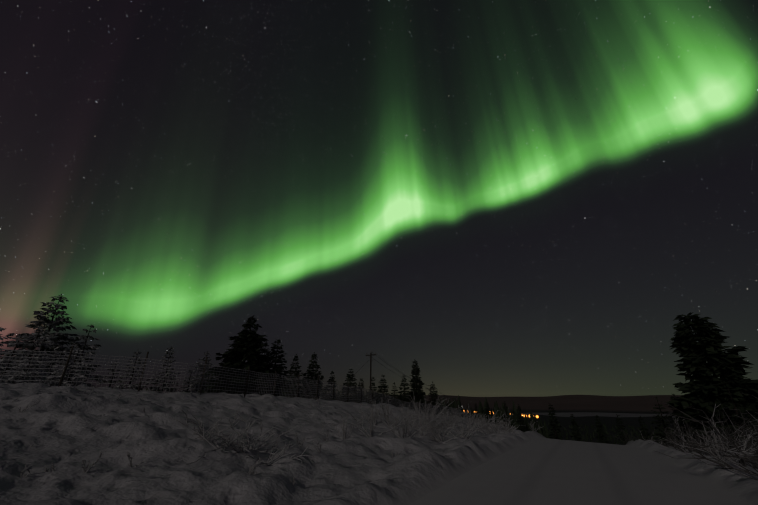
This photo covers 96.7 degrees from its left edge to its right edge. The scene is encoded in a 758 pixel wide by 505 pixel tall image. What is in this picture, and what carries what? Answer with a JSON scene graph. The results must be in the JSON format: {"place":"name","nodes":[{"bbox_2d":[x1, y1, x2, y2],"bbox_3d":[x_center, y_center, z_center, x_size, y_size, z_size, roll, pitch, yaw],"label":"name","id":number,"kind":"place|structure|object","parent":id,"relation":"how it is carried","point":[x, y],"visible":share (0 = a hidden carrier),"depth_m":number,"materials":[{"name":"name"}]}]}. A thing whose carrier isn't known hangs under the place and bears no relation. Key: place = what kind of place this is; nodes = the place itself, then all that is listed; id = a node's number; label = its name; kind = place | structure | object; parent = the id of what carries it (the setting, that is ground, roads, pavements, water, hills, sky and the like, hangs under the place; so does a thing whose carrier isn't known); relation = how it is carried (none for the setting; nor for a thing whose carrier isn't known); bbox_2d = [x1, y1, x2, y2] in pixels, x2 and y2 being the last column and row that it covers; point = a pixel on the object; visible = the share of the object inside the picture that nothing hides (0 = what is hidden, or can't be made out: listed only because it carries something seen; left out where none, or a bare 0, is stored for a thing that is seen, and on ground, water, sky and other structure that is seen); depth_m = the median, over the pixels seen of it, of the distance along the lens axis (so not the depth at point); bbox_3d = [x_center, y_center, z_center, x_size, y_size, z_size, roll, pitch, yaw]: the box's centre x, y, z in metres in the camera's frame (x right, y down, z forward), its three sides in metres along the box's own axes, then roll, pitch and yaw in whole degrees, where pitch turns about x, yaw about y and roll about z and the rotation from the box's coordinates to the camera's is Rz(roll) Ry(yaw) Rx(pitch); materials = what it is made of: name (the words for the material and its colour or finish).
{"place":"outdoors","nodes":[
{"label":"outdoors","id":0,"kind":"place"},
{"bbox_2d":[0,349,467,416],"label":"fence wire","id":1,"kind":"object","parent":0,"point":[341,394],"visible":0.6,"depth_m":18.39,"materials":[{"name":"grey metal"}]},
{"bbox_2d":[0,383,757,504],"bbox_3d":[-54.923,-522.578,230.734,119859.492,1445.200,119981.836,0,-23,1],"label":"ground","id":2,"kind":"structure","parent":0,"point":[66,430],"depth_m":7.95,"materials":[{"name":"white snow"}]},
{"bbox_2d":[0,327,15,373],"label":"spruce tree","id":3,"kind":"object","parent":2,"relation":"on","point":[1,338],"visible":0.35,"depth_m":19.80,"materials":[{"name":"black plant"}]},
{"bbox_2d":[0,334,49,382],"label":"spruce tree","id":4,"kind":"object","parent":2,"relation":"on","point":[11,357],"visible":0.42,"depth_m":18.07,"materials":[{"name":"black plant"}]},
{"bbox_2d":[0,356,53,384],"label":"spruce tree","id":5,"kind":"object","parent":2,"relation":"on","point":[21,377],"visible":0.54,"depth_m":16.06,"materials":[{"name":"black plant"}]},
{"bbox_2d":[0,326,58,379],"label":"spruce tree","id":6,"kind":"object","parent":2,"relation":"on","point":[48,344],"visible":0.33,"depth_m":21.41,"materials":[{"name":"black plant"}]},
{"bbox_2d":[0,294,86,381],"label":"spruce tree","id":7,"kind":"object","parent":2,"relation":"on","point":[51,324],"visible":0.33,"depth_m":25.45,"materials":[{"name":"green plant"}]},
{"bbox_2d":[46,347,94,386],"bbox_3d":[-19.602,7.526,21.552,3.391,3.136,2.972,-17,-29,34],"label":"spruce tree","id":8,"kind":"object","parent":2,"relation":"on","point":[74,380],"visible":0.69,"depth_m":21.37,"materials":[{"name":"black plant"}]},
{"bbox_2d":[47,325,104,387],"bbox_3d":[-22.173,8.526,24.810,4.442,6.434,3.981,15,-27,-31],"label":"spruce tree","id":9,"kind":"object","parent":2,"relation":"on","point":[91,347],"visible":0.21,"depth_m":25.01,"materials":[{"name":"black plant"}]},
{"bbox_2d":[98,361,122,389],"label":"spruce tree","id":10,"kind":"object","parent":2,"relation":"on","point":[114,377],"visible":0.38,"depth_m":31.71,"materials":[{"name":"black plant"}]},
{"bbox_2d":[116,349,146,390],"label":"spruce tree","id":11,"kind":"object","parent":2,"relation":"on","point":[133,386],"visible":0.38,"depth_m":35.68,"materials":[{"name":"black plant"}]},
{"bbox_2d":[143,346,179,392],"bbox_3d":[-25.660,15.320,40.606,4.754,7.745,5.505,0,-23,1],"label":"spruce tree","id":12,"kind":"object","parent":2,"relation":"on","point":[158,390],"visible":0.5,"depth_m":40.11,"materials":[{"name":"black plant"}]},
{"bbox_2d":[179,368,196,392],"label":"spruce tree","id":13,"kind":"object","parent":2,"relation":"on","point":[189,378],"visible":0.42,"depth_m":32.91,"materials":[{"name":"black plant"}]},
{"bbox_2d":[187,352,214,392],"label":"spruce tree","id":14,"kind":"object","parent":2,"relation":"on","point":[199,380],"visible":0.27,"depth_m":45.49,"materials":[{"name":"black plant"}]},
{"bbox_2d":[208,345,246,393],"bbox_3d":[-18.849,16.181,42.625,5.502,9.205,5.746,22,-31,-40],"label":"spruce tree","id":15,"kind":"object","parent":2,"relation":"on","point":[228,373],"visible":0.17,"depth_m":42.24,"materials":[{"name":"black plant"}]},
{"bbox_2d":[202,315,278,395],"bbox_3d":[-17.884,16.358,44.462,11.231,16.257,12.753,11,-26,-24],"label":"spruce tree","id":16,"kind":"object","parent":2,"relation":"on","point":[248,344],"visible":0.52,"depth_m":43.69,"materials":[{"name":"green plant"}]},
{"bbox_2d":[58,346,460,414],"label":"fence posts","id":17,"kind":"object","parent":2,"relation":"on","point":[64,371],"visible":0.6,"depth_m":21.03,"materials":[{"name":"brown wood"}]},
{"bbox_2d":[250,342,278,394],"bbox_3d":[-16.065,16.980,45.142,6.270,10.020,5.705,-19,-30,37],"label":"spruce tree","id":18,"kind":"object","parent":2,"relation":"on","point":[267,355],"visible":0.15,"depth_m":46.13,"materials":[{"name":"black plant"}]},
{"bbox_2d":[263,339,290,396],"bbox_3d":[-14.735,17.972,46.741,6.956,12.392,7.404,-19,-30,38],"label":"spruce tree","id":19,"kind":"object","parent":2,"relation":"on","point":[278,368],"visible":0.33,"depth_m":47.13,"materials":[{"name":"black plant"}]},
{"bbox_2d":[281,354,305,397],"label":"spruce tree","id":20,"kind":"object","parent":2,"relation":"on","point":[296,373],"visible":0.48,"depth_m":63.52,"materials":[{"name":"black plant"}]},
{"bbox_2d":[300,352,328,399],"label":"spruce tree","id":21,"kind":"object","parent":2,"relation":"on","point":[314,374],"visible":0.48,"depth_m":65.97,"materials":[{"name":"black plant"}]},
{"bbox_2d":[323,371,340,400],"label":"spruce tree","id":22,"kind":"object","parent":2,"relation":"on","point":[329,381],"visible":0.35,"depth_m":69.75,"materials":[{"name":"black plant"}]},
{"bbox_2d":[340,369,360,402],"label":"spruce tree","id":23,"kind":"object","parent":2,"relation":"on","point":[351,383],"visible":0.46,"depth_m":73.63,"materials":[{"name":"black plant"}]},
{"bbox_2d":[357,379,368,401],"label":"spruce tree","id":24,"kind":"object","parent":2,"relation":"on","point":[361,380],"visible":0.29,"depth_m":75.61,"materials":[{"name":"black plant"}]},
{"bbox_2d":[366,377,379,403],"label":"spruce tree","id":25,"kind":"object","parent":2,"relation":"on","point":[373,392],"visible":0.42,"depth_m":77.37,"materials":[{"name":"black plant"}]},
{"bbox_2d":[374,375,392,402],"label":"spruce tree","id":26,"kind":"object","parent":2,"relation":"on","point":[380,390],"visible":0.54,"depth_m":79.46,"materials":[{"name":"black plant"}]},
{"bbox_2d":[12,381,757,484],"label":"shrubs","id":27,"kind":"object","parent":2,"relation":"on","point":[744,453],"visible":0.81,"depth_m":12.52,"materials":[{"name":"brown plant"}]},
{"bbox_2d":[389,382,399,406],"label":"spruce tree","id":28,"kind":"object","parent":2,"relation":"on","point":[394,392],"visible":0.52,"depth_m":80.66,"materials":[{"name":"black plant"}]},
{"bbox_2d":[397,375,413,409],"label":"spruce tree","id":29,"kind":"object","parent":2,"relation":"on","point":[404,399],"visible":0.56,"depth_m":82.53,"materials":[{"name":"black plant"}]},
{"bbox_2d":[366,352,466,416],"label":"power line","id":30,"kind":"object","parent":2,"relation":"on","point":[370,357],"visible":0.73,"depth_m":65.36,"materials":[{"name":"brown wood"}]},
{"bbox_2d":[409,360,427,411],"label":"spruce tree","id":31,"kind":"object","parent":2,"relation":"on","point":[418,393],"visible":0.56,"depth_m":84.28,"materials":[{"name":"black plant"}]},
{"bbox_2d":[427,382,441,414],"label":"spruce tree","id":32,"kind":"object","parent":2,"relation":"on","point":[434,395],"visible":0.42,"depth_m":86.81,"materials":[{"name":"black plant"}]},
{"bbox_2d":[198,374,680,444],"bbox_3d":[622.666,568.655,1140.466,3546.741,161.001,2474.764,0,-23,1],"label":"forest trees","id":33,"kind":"object","parent":2,"relation":"on","point":[544,431],"visible":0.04,"depth_m":137.14,"materials":[{"name":"green plant"}]},
{"bbox_2d":[474,403,478,417],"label":"spruce tree","id":34,"kind":"object","parent":2,"relation":"on","point":[476,409],"visible":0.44,"depth_m":140.08,"materials":[{"name":"black plant"}]},
{"bbox_2d":[484,400,492,423],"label":"spruce tree","id":35,"kind":"object","parent":2,"relation":"on","point":[488,412],"visible":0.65,"depth_m":129.67,"materials":[{"name":"black plant"}]},
{"bbox_2d":[502,402,512,428],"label":"spruce tree","id":36,"kind":"object","parent":2,"relation":"on","point":[504,413],"visible":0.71,"depth_m":110.43,"materials":[{"name":"black plant"}]},
{"bbox_2d":[515,406,527,431],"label":"spruce tree","id":37,"kind":"object","parent":2,"relation":"on","point":[522,428],"visible":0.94,"depth_m":116.99,"materials":[{"name":"black plant"}]},
{"bbox_2d":[548,404,562,439],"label":"spruce tree","id":38,"kind":"object","parent":2,"relation":"on","point":[557,431],"visible":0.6,"depth_m":88.56,"materials":[{"name":"black plant"}]},
{"bbox_2d":[570,414,583,441],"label":"spruce tree","id":39,"kind":"object","parent":2,"relation":"on","point":[575,435],"visible":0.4,"depth_m":94.30,"materials":[{"name":"black plant"}]},
{"bbox_2d":[595,415,609,443],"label":"spruce tree","id":40,"kind":"object","parent":2,"relation":"on","point":[602,439],"visible":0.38,"depth_m":91.48,"materials":[{"name":"black plant"}]},
{"bbox_2d":[615,414,627,444],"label":"spruce tree","id":41,"kind":"object","parent":2,"relation":"on","point":[621,428],"visible":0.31,"depth_m":74.30,"materials":[{"name":"black plant"}]},
{"bbox_2d":[638,416,654,441],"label":"spruce tree","id":42,"kind":"object","parent":2,"relation":"on","point":[644,432],"visible":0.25,"depth_m":72.44,"materials":[{"name":"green plant"}]},
{"bbox_2d":[650,396,682,445],"bbox_3d":[26.743,16.793,31.160,4.072,6.491,4.044,0,-23,1],"label":"tree","id":43,"kind":"object","parent":2,"relation":"on","point":[657,417],"visible":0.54,"depth_m":31.63,"materials":[{"name":"black plant"}]},
{"bbox_2d":[666,394,685,444],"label":"tree","id":44,"kind":"object","parent":2,"relation":"on","point":[671,397],"visible":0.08,"depth_m":35.59,"materials":[{"name":"black plant"}]},
{"bbox_2d":[665,312,757,452],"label":"pine tree","id":45,"kind":"object","parent":2,"relation":"on","point":[707,362],"visible":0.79,"depth_m":24.06,"materials":[{"name":"green plant"}]},
{"bbox_2d":[717,383,757,457],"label":"tree","id":46,"kind":"object","parent":2,"relation":"on","point":[737,414],"visible":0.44,"depth_m":20.10,"materials":[{"name":"black plant"}]},
{"bbox_2d":[0,0,757,396],"label":"sky","id":47,"kind":"structure","parent":0,"point":[501,198],"materials":[{"name":"black"}]},
{"bbox_2d":[409,437,751,504],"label":"road","id":48,"kind":"structure","parent":0,"point":[543,471],"depth_m":7.57,"materials":[{"name":"white snow"}]},
{"bbox_2d":[510,412,674,416],"bbox_3d":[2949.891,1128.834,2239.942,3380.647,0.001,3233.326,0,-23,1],"label":"lake","id":49,"kind":"structure","parent":0,"point":[578,414],"depth_m":3270.06,"materials":[{"name":"black ice"}]}
]}

